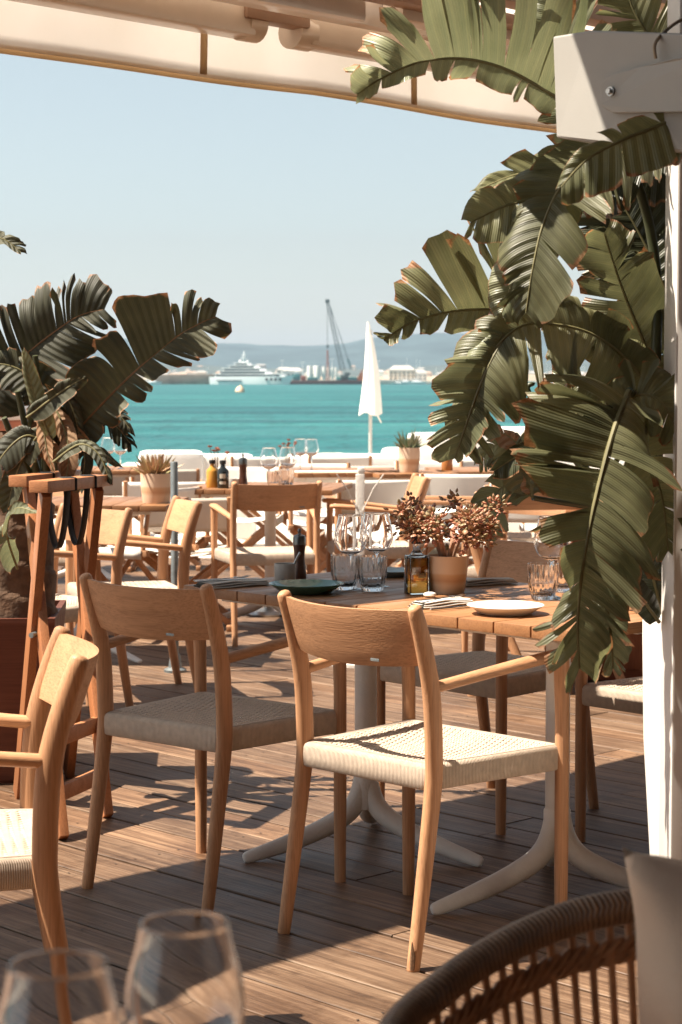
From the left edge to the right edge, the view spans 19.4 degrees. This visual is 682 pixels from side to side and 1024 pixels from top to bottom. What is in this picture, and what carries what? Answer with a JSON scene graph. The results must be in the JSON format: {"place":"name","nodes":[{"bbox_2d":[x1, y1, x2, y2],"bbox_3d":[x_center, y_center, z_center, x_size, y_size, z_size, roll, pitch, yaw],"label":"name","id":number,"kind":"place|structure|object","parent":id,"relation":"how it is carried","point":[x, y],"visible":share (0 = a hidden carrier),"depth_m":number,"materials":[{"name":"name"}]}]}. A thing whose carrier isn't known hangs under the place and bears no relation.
{"place":"outdoors","nodes":[
{"label":"outdoors","id":0,"kind":"place"},
{"bbox_2d":[0,406,27,430],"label":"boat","id":1,"kind":"object","parent":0,"point":[15,421],"visible":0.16,"depth_m":12.74,"materials":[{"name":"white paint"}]},
{"bbox_2d":[54,496,472,557],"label":"terrace","id":2,"kind":"structure","parent":0,"point":[281,527],"depth_m":16.49,"materials":[{"name":"wood"}]},
{"bbox_2d":[138,450,203,540],"bbox_3d":[-1.330,-0.138,15.622,0.510,0.703,0.572,0,4,-5],"label":"lounge seat","id":3,"kind":"object","parent":2,"relation":"on","point":[192,459],"visible":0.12,"depth_m":15.34,"materials":[{"name":"white fabric"}]},
{"bbox_2d":[203,454,256,539],"bbox_3d":[-0.930,-0.130,15.723,0.510,0.673,0.571,0,4,0],"label":"lounge seat","id":4,"kind":"object","parent":2,"relation":"on","point":[245,531],"visible":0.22,"depth_m":15.46,"materials":[{"name":"white fabric"}]},
{"bbox_2d":[288,454,397,540],"bbox_3d":[0.020,-0.123,15.622,0.860,0.673,0.718,0,4,0],"label":"lounge seat","id":5,"kind":"object","parent":2,"relation":"on","point":[384,459],"visible":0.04,"depth_m":15.28,"materials":[{"name":"white fabric"}]},
{"bbox_2d":[359,322,381,453],"bbox_3d":[0.360,-1.312,24.466,0.560,2.035,0.560,0,4,0],"label":"parasol","id":6,"kind":"object","parent":2,"relation":"on","point":[371,403],"visible":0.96,"depth_m":24.37,"materials":[{"name":"white fabric"}]},
{"bbox_2d":[381,447,435,460],"bbox_3d":[0.620,-0.198,16.620,0.560,0.693,0.621,0,4,5],"label":"lounge seat","id":7,"kind":"object","parent":2,"relation":"on","point":[425,453],"visible":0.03,"depth_m":16.31,"materials":[{"name":"white fabric"}]},
{"bbox_2d":[407,432,492,447],"bbox_3d":[1.021,-0.397,19.209,0.860,0.753,0.819,0,4,-6],"label":"lounge seat","id":8,"kind":"object","parent":2,"relation":"on","point":[424,436],"visible":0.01,"depth_m":18.77,"materials":[{"name":"white fabric"}]},
{"bbox_2d":[463,455,610,531],"bbox_3d":[1.549,-0.162,16.220,1.310,0.673,0.816,1,4,10],"label":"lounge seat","id":9,"kind":"object","parent":2,"relation":"on","point":[512,526],"visible":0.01,"depth_m":15.86,"materials":[{"name":"white fabric"}]},
{"bbox_2d":[7,331,585,368],"bbox_3d":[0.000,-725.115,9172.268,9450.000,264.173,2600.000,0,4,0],"label":"hills","id":10,"kind":"structure","parent":0,"point":[431,349],"depth_m":8815.58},
{"bbox_2d":[78,384,536,465],"bbox_3d":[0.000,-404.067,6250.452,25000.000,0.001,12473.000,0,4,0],"label":"sea","id":11,"kind":"structure","parent":0,"point":[253,420],"depth_m":152.82,"materials":[{"name":"liquid"}]},
{"bbox_2d":[155,374,214,383],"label":"breakwater","id":12,"kind":"object","parent":11,"relation":"in","point":[183,378],"visible":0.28,"depth_m":2464.49,"materials":[{"name":"stone"}]},
{"bbox_2d":[209,351,293,384],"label":"yacht","id":13,"kind":"object","parent":11,"relation":"on","point":[243,372],"visible":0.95,"depth_m":2390.73,"materials":[{"name":"white"}]},
{"bbox_2d":[290,299,362,383],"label":"crane barge","id":14,"kind":"object","parent":11,"relation":"on","point":[345,379],"visible":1,"depth_m":2388.58,"materials":[{"name":"paint"}]},
{"bbox_2d":[419,380,536,383],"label":"breakwater","id":15,"kind":"object","parent":11,"relation":"in","point":[430,381],"depth_m":2584.56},
{"bbox_2d":[388,366,414,379],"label":"building","id":16,"kind":"structure","parent":15,"relation":"on","point":[408,372],"depth_m":2601.95,"materials":[{"name":"beige"}]},
{"bbox_2d":[0,54,616,345],"label":"sky","id":17,"kind":"structure","parent":0,"point":[269,206],"materials":[{"name":"blue"}]},
{"bbox_2d":[0,558,649,1023],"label":"deck","id":18,"kind":"structure","parent":0,"point":[338,954],"depth_m":5.39,"materials":[{"name":"brown wood"}]},
{"bbox_2d":[0,600,65,782],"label":"planter box","id":19,"kind":"object","parent":18,"relation":"on","point":[12,640],"visible":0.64,"depth_m":6.31,"materials":[{"name":"brown wood"}]},
{"bbox_2d":[0,231,231,617],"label":"broad leaf plant","id":20,"kind":"object","parent":19,"relation":"on","point":[67,415],"visible":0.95,"depth_m":6.09,"materials":[{"name":"plant"}]},
{"bbox_2d":[0,626,98,949],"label":"armchair","id":21,"kind":"object","parent":18,"relation":"on","point":[29,827],"visible":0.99,"depth_m":3.52,"materials":[{"name":"brown wood"}]},
{"bbox_2d":[9,469,112,839],"bbox_3d":[-0.839,0.392,5.996,0.310,1.014,0.958,-1,4,-19],"label":"folding stand","id":22,"kind":"object","parent":18,"relation":"on","point":[40,522],"visible":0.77,"depth_m":5.89,"materials":[{"name":"red wood"}]},
{"bbox_2d":[52,489,101,627],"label":"armchair","id":23,"kind":"object","parent":18,"relation":"on","point":[61,562],"visible":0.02,"depth_m":10.07,"materials":[{"name":"brown wood"}]},
{"bbox_2d":[54,503,133,706],"bbox_3d":[-1.113,0.387,7.640,0.542,0.810,0.538,-4,5,-44],"label":"armchair","id":24,"kind":"object","parent":18,"relation":"on","point":[114,526],"visible":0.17,"depth_m":7.62,"materials":[{"name":"brown wood"}]},
{"bbox_2d":[58,466,139,579],"bbox_3d":[-1.620,0.086,12.732,0.796,0.731,0.700,0,4,-4],"label":"cafe table","id":25,"kind":"object","parent":18,"relation":"on","point":[127,471],"visible":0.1,"depth_m":12.54,"materials":[{"name":"brown wood"}]},
{"bbox_2d":[101,438,113,468],"bbox_3d":[-1.473,-0.371,12.602,0.089,0.198,0.089,0,4,0],"label":"wine glass","id":26,"kind":"object","parent":25,"relation":"on","point":[107,444],"visible":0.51,"depth_m":12.56,"materials":[{"name":"white"}]},
{"bbox_2d":[61,477,138,571],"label":"canvas chair","id":27,"kind":"object","parent":18,"relation":"on","point":[115,489],"visible":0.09,"depth_m":13.37,"materials":[{"name":"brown wood"}]},
{"bbox_2d":[52,496,188,662],"bbox_3d":[-1.180,0.313,9.261,0.856,0.731,0.703,0,4,4],"label":"cafe table","id":28,"kind":"object","parent":18,"relation":"on","point":[137,505],"visible":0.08,"depth_m":9.03,"materials":[{"name":"brown wood"}]},
{"bbox_2d":[130,452,184,503],"bbox_3d":[-0.851,-0.160,9.044,0.206,0.240,0.230,3,5,39],"label":"potted succulent","id":29,"kind":"object","parent":28,"relation":"on","point":[154,472],"visible":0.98,"depth_m":9.01,"materials":[{"name":"ceramic"}]},
{"bbox_2d":[65,495,201,705],"bbox_3d":[-0.845,0.351,8.188,0.542,0.810,0.538,-1,4,-17],"label":"armchair","id":30,"kind":"object","parent":18,"relation":"on","point":[182,515],"visible":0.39,"depth_m":8.32,"materials":[{"name":"brown wood"}]},
{"bbox_2d":[98,485,201,635],"bbox_3d":[-1.034,0.239,10.228,0.506,0.744,0.485,2,4,30],"label":"canvas chair","id":31,"kind":"object","parent":18,"relation":"on","point":[153,519],"visible":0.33,"depth_m":10.03,"materials":[{"name":"fabric"}]},
{"bbox_2d":[130,469,201,570],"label":"canvas chair","id":32,"kind":"object","parent":18,"relation":"on","point":[188,475],"visible":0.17,"depth_m":13.47,"materials":[{"name":"fabric"}]},
{"bbox_2d":[122,481,210,579],"bbox_3d":[-0.959,0.188,11.018,0.485,0.744,0.506,0,4,-4],"label":"canvas chair","id":33,"kind":"object","parent":18,"relation":"on","point":[131,489],"visible":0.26,"depth_m":10.76,"materials":[{"name":"fabric"}]},
{"bbox_2d":[164,461,186,672],"bbox_3d":[-0.733,0.243,8.784,0.100,0.930,0.100,0,4,0],"label":"parasol holder","id":34,"kind":"object","parent":18,"relation":"on","point":[174,492],"visible":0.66,"depth_m":8.77,"materials":[{"name":"grey metal"}]},
{"bbox_2d":[138,497,231,631],"bbox_3d":[-0.799,0.254,10.400,0.485,0.692,0.506,0,4,-2],"label":"canvas chair","id":35,"kind":"object","parent":18,"relation":"on","point":[203,525],"visible":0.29,"depth_m":10.18,"materials":[{"name":"brown wood"}]},
{"bbox_2d":[79,573,346,911],"bbox_3d":[-0.340,0.554,5.068,0.538,0.810,0.542,3,5,40],"label":"armchair","id":36,"kind":"object","parent":18,"relation":"on","point":[222,722],"visible":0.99,"depth_m":4.95,"materials":[{"name":"brown wood"}]},
{"bbox_2d":[208,466,282,578],"bbox_3d":[-0.619,0.095,12.450,0.485,0.744,0.506,0,4,4],"label":"canvas chair","id":37,"kind":"object","parent":18,"relation":"on","point":[256,474],"visible":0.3,"depth_m":12.59,"materials":[{"name":"fabric"}]},
{"bbox_2d":[230,456,292,545],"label":"canvas chair","id":38,"kind":"object","parent":18,"relation":"on","point":[251,461],"visible":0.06,"depth_m":14.47,"materials":[{"name":"white wood"}]},
{"bbox_2d":[247,606,281,616],"bbox_3d":[-0.398,0.480,10.985,0.256,0.170,0.256,0,4,0],"label":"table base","id":39,"kind":"object","parent":18,"relation":"on","point":[264,611],"visible":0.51,"depth_m":10.88,"materials":[{"name":"metal"}]},
{"bbox_2d":[209,480,321,645],"bbox_3d":[-0.353,0.239,9.911,0.538,0.810,0.542,-1,4,-11],"label":"armchair","id":40,"kind":"object","parent":18,"relation":"on","point":[278,498],"visible":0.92,"depth_m":9.71,"materials":[{"name":"brown wood"}]},
{"bbox_2d":[190,482,352,617],"bbox_3d":[-0.375,0.226,10.587,0.776,0.731,0.780,1,4,8],"label":"cafe table","id":41,"kind":"object","parent":18,"relation":"on","point":[329,489],"visible":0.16,"depth_m":10.55,"materials":[{"name":"brown wood"}]},
{"bbox_2d":[206,460,217,487],"bbox_3d":[-0.670,-0.199,10.379,0.064,0.145,0.064,-1,4,-20],"label":"juice bottle","id":42,"kind":"object","parent":41,"relation":"on","point":[211,475],"visible":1,"depth_m":10.36,"materials":[{"name":"yellow glass"}]},
{"bbox_2d":[217,460,228,487],"bbox_3d":[-0.611,-0.196,10.329,0.062,0.145,0.063,-1,4,-20],"label":"dark bottle","id":43,"kind":"object","parent":41,"relation":"on","point":[222,476],"visible":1,"depth_m":10.31,"materials":[{"name":"black glass"}]},
{"bbox_2d":[239,454,247,484],"bbox_3d":[-0.511,-0.217,10.408,0.049,0.176,0.049,0,4,0],"label":"pepper mill","id":44,"kind":"object","parent":41,"relation":"on","point":[242,469],"visible":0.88,"depth_m":10.39,"materials":[{"name":"brown wood"}]},
{"bbox_2d":[260,448,277,470],"bbox_3d":[-0.374,-0.229,10.357,0.094,0.208,0.093,0,4,0],"label":"wine glass","id":45,"kind":"object","parent":41,"relation":"on","point":[268,459],"visible":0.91,"depth_m":10.32,"materials":[{"name":"white"}]},
{"bbox_2d":[267,471,281,484],"bbox_3d":[-0.341,-0.162,10.211,0.080,0.092,0.079,0,4,0],"label":"tumbler","id":46,"kind":"object","parent":41,"relation":"on","point":[274,477],"visible":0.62,"depth_m":10.18,"materials":[{"name":"clear glass"}]},
{"bbox_2d":[279,447,296,469],"bbox_3d":[-0.280,-0.236,10.457,0.093,0.208,0.093,0,4,0],"label":"wine glass","id":47,"kind":"object","parent":41,"relation":"on","point":[287,458],"visible":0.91,"depth_m":10.42,"materials":[{"name":"white"}]},
{"bbox_2d":[276,508,334,545],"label":"canvas chair","id":48,"kind":"object","parent":18,"relation":"on","point":[323,510],"visible":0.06,"depth_m":13.66,"materials":[{"name":"fabric"}]},
{"bbox_2d":[279,463,350,550],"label":"canvas chair","id":49,"kind":"object","parent":18,"relation":"on","point":[322,536],"visible":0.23,"depth_m":13.08,"materials":[{"name":"fabric"}]},
{"bbox_2d":[287,470,364,573],"bbox_3d":[-0.081,0.127,11.951,0.485,0.744,0.506,0,4,-2],"label":"canvas chair","id":50,"kind":"object","parent":18,"relation":"on","point":[292,528],"visible":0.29,"depth_m":12.05,"materials":[{"name":"fabric"}]},
{"bbox_2d":[307,455,372,535],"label":"canvas chair","id":51,"kind":"object","parent":18,"relation":"on","point":[361,461],"visible":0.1,"depth_m":14.45,"materials":[{"name":"fabric"}]},
{"bbox_2d":[283,468,401,572],"bbox_3d":[0.019,0.106,12.433,0.697,0.731,0.700,-1,4,-10],"label":"cafe table","id":52,"kind":"object","parent":18,"relation":"on","point":[331,475],"visible":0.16,"depth_m":12.13,"materials":[{"name":"brown wood"}]},
{"bbox_2d":[293,439,305,470],"bbox_3d":[-0.253,-0.354,12.353,0.089,0.198,0.089,0,4,0],"label":"wine glass","id":53,"kind":"object","parent":52,"relation":"on","point":[299,446],"visible":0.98,"depth_m":12.32,"materials":[{"name":"white"}]},
{"bbox_2d":[304,439,318,470],"bbox_3d":[-0.181,-0.351,12.303,0.089,0.198,0.089,0,4,0],"label":"wine glass","id":54,"kind":"object","parent":52,"relation":"on","point":[311,448],"visible":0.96,"depth_m":12.27,"materials":[{"name":"white"}]},
{"bbox_2d":[184,572,528,866],"bbox_3d":[0.067,0.562,5.423,0.720,0.731,0.679,-3,5,-43],"label":"cafe table","id":55,"kind":"object","parent":18,"relation":"on","point":[367,802],"visible":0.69,"depth_m":5.36,"materials":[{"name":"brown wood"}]},
{"bbox_2d":[193,578,268,588],"bbox_3d":[-0.291,0.191,5.356,0.200,0.020,0.075,-3,5,-35],"label":"napkin","id":56,"kind":"object","parent":55,"relation":"on","point":[221,584],"visible":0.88,"depth_m":5.33,"materials":[{"name":"grey fabric"}]},
{"bbox_2d":[274,552,300,580],"bbox_3d":[-0.152,0.151,5.474,0.064,0.084,0.059,-3,5,-40],"label":"cup","id":57,"kind":"object","parent":55,"relation":"on","point":[284,570],"visible":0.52,"depth_m":5.45,"materials":[{"name":"ceramic"}]},
{"bbox_2d":[293,529,305,578],"bbox_3d":[-0.116,0.116,5.565,0.039,0.141,0.039,0,4,0],"label":"pepper mill","id":58,"kind":"object","parent":55,"relation":"on","point":[299,541],"visible":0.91,"depth_m":5.55,"materials":[{"name":"brown wood"}]},
{"bbox_2d":[269,579,343,595],"bbox_3d":[-0.090,0.198,5.191,0.196,0.027,0.196,0,4,0],"label":"plate","id":59,"kind":"object","parent":55,"relation":"on","point":[305,587],"visible":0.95,"depth_m":5.16,"materials":[{"name":"teal ceramic"}]},
{"bbox_2d":[330,554,358,590],"bbox_3d":[0.012,0.160,5.277,0.080,0.092,0.079,0,4,0],"label":"tumbler","id":60,"kind":"object","parent":55,"relation":"on","point":[343,568],"visible":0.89,"depth_m":5.25,"materials":[{"name":"clear glass"}]},
{"bbox_2d":[334,514,367,590],"bbox_3d":[0.026,0.106,5.281,0.089,0.198,0.089,0,4,0],"label":"wine glass","id":61,"kind":"object","parent":55,"relation":"on","point":[350,536],"visible":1,"depth_m":5.25,"materials":[{"name":"clear"}]},
{"bbox_2d":[357,555,386,591],"bbox_3d":[0.082,0.162,5.242,0.080,0.092,0.079,0,4,0],"label":"tumbler","id":62,"kind":"object","parent":55,"relation":"on","point":[372,572],"visible":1,"depth_m":5.21,"materials":[{"name":"clear glass"}]},
{"bbox_2d":[364,512,392,587],"bbox_3d":[0.096,0.102,5.350,0.089,0.198,0.089,0,4,0],"label":"wine glass","id":63,"kind":"object","parent":55,"relation":"on","point":[380,539],"visible":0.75,"depth_m":5.31,"materials":[{"name":"white"}]},
{"bbox_2d":[386,567,403,577],"bbox_3d":[0.147,0.172,5.649,0.150,0.019,0.150,0,4,0],"label":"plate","id":64,"kind":"object","parent":55,"relation":"on","point":[395,572],"visible":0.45,"depth_m":5.61,"materials":[{"name":"black ceramic"}]},
{"bbox_2d":[404,536,428,594],"bbox_3d":[0.196,0.136,5.171,0.053,0.152,0.048,-1,4,-20],"label":"oil bottle","id":65,"kind":"object","parent":55,"relation":"on","point":[416,570],"visible":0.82,"depth_m":5.15,"materials":[{"name":"clear glass"}]},
{"bbox_2d":[383,488,511,593],"bbox_3d":[0.275,0.078,5.196,0.327,0.265,0.388,1,4,15],"label":"potted succulent","id":66,"kind":"object","parent":55,"relation":"on","point":[448,573],"visible":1,"depth_m":5.15,"materials":[{"name":"brown plant"}]},
{"bbox_2d":[465,577,517,585],"bbox_3d":[0.397,0.188,5.403,0.160,0.020,0.050,-2,4,-25],"label":"napkin","id":67,"kind":"object","parent":55,"relation":"on","point":[485,581],"visible":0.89,"depth_m":5.39,"materials":[{"name":"grey fabric"}]},
{"bbox_2d":[324,479,411,566],"bbox_3d":[0.177,0.175,11.217,0.485,0.744,0.506,-1,4,-8],"label":"canvas chair","id":68,"kind":"object","parent":18,"relation":"on","point":[390,492],"visible":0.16,"depth_m":10.96,"materials":[{"name":"fabric"}]},
{"bbox_2d":[351,466,397,524],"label":"canvas chair","id":69,"kind":"object","parent":18,"relation":"on","point":[392,519],"visible":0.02,"depth_m":14.04,"materials":[{"name":"white fabric"}]},
{"bbox_2d":[322,473,430,571],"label":"armchair","id":70,"kind":"object","parent":18,"relation":"on","point":[418,485],"visible":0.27,"depth_m":10.35,"materials":[{"name":"brown wood"}]},
{"bbox_2d":[368,470,458,566],"bbox_3d":[0.365,0.118,12.245,0.599,0.731,0.613,-1,4,-12],"label":"cafe table","id":71,"kind":"object","parent":18,"relation":"on","point":[396,476],"visible":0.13,"depth_m":11.99,"materials":[{"name":"brown wood"}]},
{"bbox_2d":[394,430,425,472],"bbox_3d":[0.420,-0.380,12.166,0.220,0.274,0.244,0,4,0],"label":"potted succulent","id":72,"kind":"object","parent":71,"relation":"on","point":[409,454],"visible":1,"depth_m":12.11,"materials":[{"name":"ceramic"}]},
{"bbox_2d":[277,590,576,971],"bbox_3d":[0.172,0.583,4.624,0.542,0.810,0.538,-4,5,-44],"label":"armchair","id":73,"kind":"object","parent":18,"relation":"on","point":[431,755],"visible":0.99,"depth_m":4.52,"materials":[{"name":"brown wood"}]},
{"bbox_2d":[395,461,470,566],"bbox_3d":[0.619,0.036,13.348,0.485,0.744,0.506,0,4,-5],"label":"canvas chair","id":74,"kind":"object","parent":18,"relation":"on","point":[423,465],"visible":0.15,"depth_m":13.56,"materials":[{"name":"white fabric"}]},
{"bbox_2d":[402,483,492,561],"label":"canvas chair","id":75,"kind":"object","parent":18,"relation":"on","point":[429,500],"visible":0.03,"depth_m":10.71,"materials":[{"name":"brown wood"}]},
{"bbox_2d":[419,473,491,564],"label":"canvas chair","id":76,"kind":"object","parent":18,"relation":"on","point":[464,484],"visible":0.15,"depth_m":11.66,"materials":[{"name":"white fabric"}]},
{"bbox_2d":[425,467,493,473],"bbox_3d":[1.020,0.093,12.633,0.896,0.730,0.700,0,4,-5],"label":"cafe table","id":77,"kind":"object","parent":18,"relation":"on","point":[467,470],"visible":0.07,"depth_m":12.40,"materials":[{"name":"brown wood"}]},
{"bbox_2d":[441,460,452,470],"bbox_3d":[0.660,-0.333,12.405,0.070,0.150,0.070,-1,4,-20],"label":"amber bottle","id":78,"kind":"object","parent":77,"relation":"on","point":[447,465],"visible":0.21,"depth_m":12.38,"materials":[{"name":"brown"}]},
{"bbox_2d":[441,459,483,549],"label":"canvas chair","id":79,"kind":"object","parent":18,"relation":"on","point":[468,462],"visible":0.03,"depth_m":13.94,"materials":[{"name":"white fabric"}]},
{"bbox_2d":[377,538,598,834],"bbox_3d":[0.455,0.496,5.966,0.542,0.810,0.538,-3,5,-43],"label":"armchair","id":80,"kind":"object","parent":18,"relation":"on","point":[506,558],"visible":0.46,"depth_m":5.96,"materials":[{"name":"brown wood"}]},
{"bbox_2d":[358,588,642,914],"bbox_3d":[0.535,0.596,4.923,0.720,0.732,0.679,-3,5,-43],"label":"cafe table","id":81,"kind":"object","parent":18,"relation":"on","point":[538,856],"visible":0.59,"depth_m":4.88,"materials":[{"name":"brown wood"}]},
{"bbox_2d":[408,597,472,608],"bbox_3d":[0.246,0.221,4.888,0.170,0.020,0.060,-3,5,-40],"label":"napkin","id":82,"kind":"object","parent":81,"relation":"on","point":[438,603],"visible":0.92,"depth_m":4.86,"materials":[{"name":"white fabric"}]},
{"bbox_2d":[467,600,543,616],"bbox_3d":[0.390,0.230,4.725,0.184,0.023,0.184,0,4,0],"label":"plate","id":83,"kind":"object","parent":81,"relation":"on","point":[506,608],"visible":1,"depth_m":4.74,"materials":[{"name":"white ceramic"}]},
{"bbox_2d":[527,562,558,600],"bbox_3d":[0.510,0.175,5.035,0.080,0.092,0.079,0,4,0],"label":"tumbler","id":84,"kind":"object","parent":81,"relation":"on","point":[543,577],"visible":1,"depth_m":5.01,"materials":[{"name":"clear glass"}]},
{"bbox_2d":[533,516,570,599],"bbox_3d":[0.535,0.115,5.064,0.093,0.208,0.094,0,4,0],"label":"wine glass","id":85,"kind":"object","parent":81,"relation":"on","point":[550,554],"visible":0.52,"depth_m":5.03,"materials":[{"name":"clear"}]},
{"bbox_2d":[548,559,575,592],"bbox_3d":[0.581,0.163,5.223,0.080,0.092,0.079,0,4,0],"label":"tumbler","id":86,"kind":"object","parent":81,"relation":"on","point":[562,586],"visible":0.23,"depth_m":5.19,"materials":[{"name":"clear glass"}]},
{"bbox_2d":[474,491,533,556],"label":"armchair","id":87,"kind":"object","parent":18,"relation":"on","point":[522,536],"visible":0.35,"depth_m":10.95,"materials":[{"name":"fabric"}]},
{"bbox_2d":[378,887,637,1023],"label":"rattan chair","id":88,"kind":"object","parent":18,"relation":"on","point":[437,992],"visible":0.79,"depth_m":2.06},
{"bbox_2d":[622,847,681,1023],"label":"cushion","id":89,"kind":"object","parent":88,"relation":"on","point":[655,882],"visible":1,"depth_m":1.95,"materials":[{"name":"fabric"}]},
{"bbox_2d":[461,510,564,652],"bbox_3d":[0.886,0.286,9.190,0.538,0.810,0.542,2,4,25],"label":"armchair","id":90,"kind":"object","parent":18,"relation":"on","point":[471,571],"depth_m":9.11,"materials":[{"name":"brown wood"}]},
{"bbox_2d":[484,485,541,545],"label":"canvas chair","id":91,"kind":"object","parent":18,"relation":"on","point":[518,518],"visible":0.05,"depth_m":10.29,"materials":[{"name":"white fabric"}]},
{"bbox_2d":[467,485,624,695],"bbox_3d":[0.844,0.312,8.280,0.709,0.888,0.490,-1,4,-10],"label":"folding chair","id":92,"kind":"object","parent":18,"relation":"on","point":[528,503],"visible":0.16,"depth_m":8.30,"materials":[{"name":"brown wood"}]},
{"bbox_2d":[563,500,642,679],"bbox_3d":[1.420,0.330,8.640,0.920,0.735,0.560,0,4,4],"label":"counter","id":93,"kind":"object","parent":18,"relation":"on","point":[633,666],"visible":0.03,"depth_m":8.41,"materials":[{"name":"brown wood"}]},
{"bbox_2d":[575,669,642,842],"bbox_3d":[1.005,0.525,5.517,0.542,0.810,0.538,-3,5,-43],"label":"armchair","id":94,"kind":"object","parent":18,"relation":"on","point":[625,695],"visible":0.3,"depth_m":5.53,"materials":[{"name":"brown wood"}]},
{"bbox_2d":[642,615,660,855],"bbox_3d":[0.812,0.589,4.297,0.292,0.822,0.292,-1,4,-8],"label":"planter","id":95,"kind":"object","parent":18,"relation":"on","point":[651,642],"visible":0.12,"depth_m":4.29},
{"bbox_2d":[343,0,681,694],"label":"broad leaf plant","id":96,"kind":"object","parent":95,"relation":"in","point":[616,401],"visible":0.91,"depth_m":3.76,"materials":[{"name":"plant"}]},
{"bbox_2d":[659,0,681,860],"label":"post","id":97,"kind":"object","parent":18,"relation":"on","point":[670,810],"visible":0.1,"depth_m":3.83,"materials":[{"name":"white paint"}]},
{"bbox_2d":[553,18,681,152],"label":"bracket","id":98,"kind":"object","parent":97,"relation":"attached to","point":[604,80],"visible":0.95,"depth_m":3.45,"materials":[{"name":"metal"}]},
{"bbox_2d":[67,361,589,376],"bbox_3d":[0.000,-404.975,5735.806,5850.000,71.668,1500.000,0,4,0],"label":"buildings","id":99,"kind":"structure","parent":0,"point":[547,367],"depth_m":5671.98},
{"bbox_2d":[332,467,383,667],"bbox_3d":[0.086,0.245,9.035,0.280,0.894,0.280,0,4,0],"label":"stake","id":100,"kind":"object","parent":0,"point":[360,505],"visible":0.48,"depth_m":8.99,"materials":[{"name":"white paint"}]},
{"bbox_2d":[578,540,642,668],"bbox_3d":[1.193,0.363,8.401,0.390,0.600,0.012,0,4,4],"label":"door panel","id":101,"kind":"structure","parent":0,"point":[635,661],"depth_m":8.41,"materials":[{"name":"brown wood"}]},
{"bbox_3d":[1.250,0.580,6.301,0.260,0.580,0.260,0,4,0],"label":"plant pot","id":102,"kind":"object","parent":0,"visible":0},
{"bbox_2d":[470,424,590,540],"bbox_3d":[0.848,0.055,5.912,1.156,0.688,0.159,-3,5,-38],"label":"plant","id":103,"kind":"object","parent":102,"relation":"in","point":[520,486],"visible":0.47,"depth_m":5.60,"materials":[{"name":"green plant"}]},
{"bbox_3d":[1.000,-0.152,-2.615,13.000,3.400,0.200,0,4,0],"label":"building wall","id":104,"kind":"object","parent":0,"visible":0},
{"bbox_3d":[2.910,-1.657,2.878,14.413,0.050,14.610,0,4,0],"label":"terrace roof","id":105,"kind":"object","parent":104,"relation":"attached to","visible":0},
{"bbox_2d":[0,0,657,132],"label":"awning","id":106,"kind":"object","parent":105,"relation":"attached to","point":[310,47],"visible":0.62,"depth_m":6.26,"materials":[{"name":"beige fabric"}]},
{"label":"side table","id":107,"kind":"object","parent":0,"visible":0},
{"bbox_2d":[0,949,122,1023],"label":"wine glass","id":108,"kind":"object","parent":107,"relation":"on","point":[64,986],"visible":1,"depth_m":1.22,"materials":[{"name":"clear"}]},
{"bbox_2d":[124,910,244,1023],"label":"wine glass","id":109,"kind":"object","parent":107,"relation":"on","point":[184,967],"visible":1,"depth_m":1.32,"materials":[{"name":"clear"}]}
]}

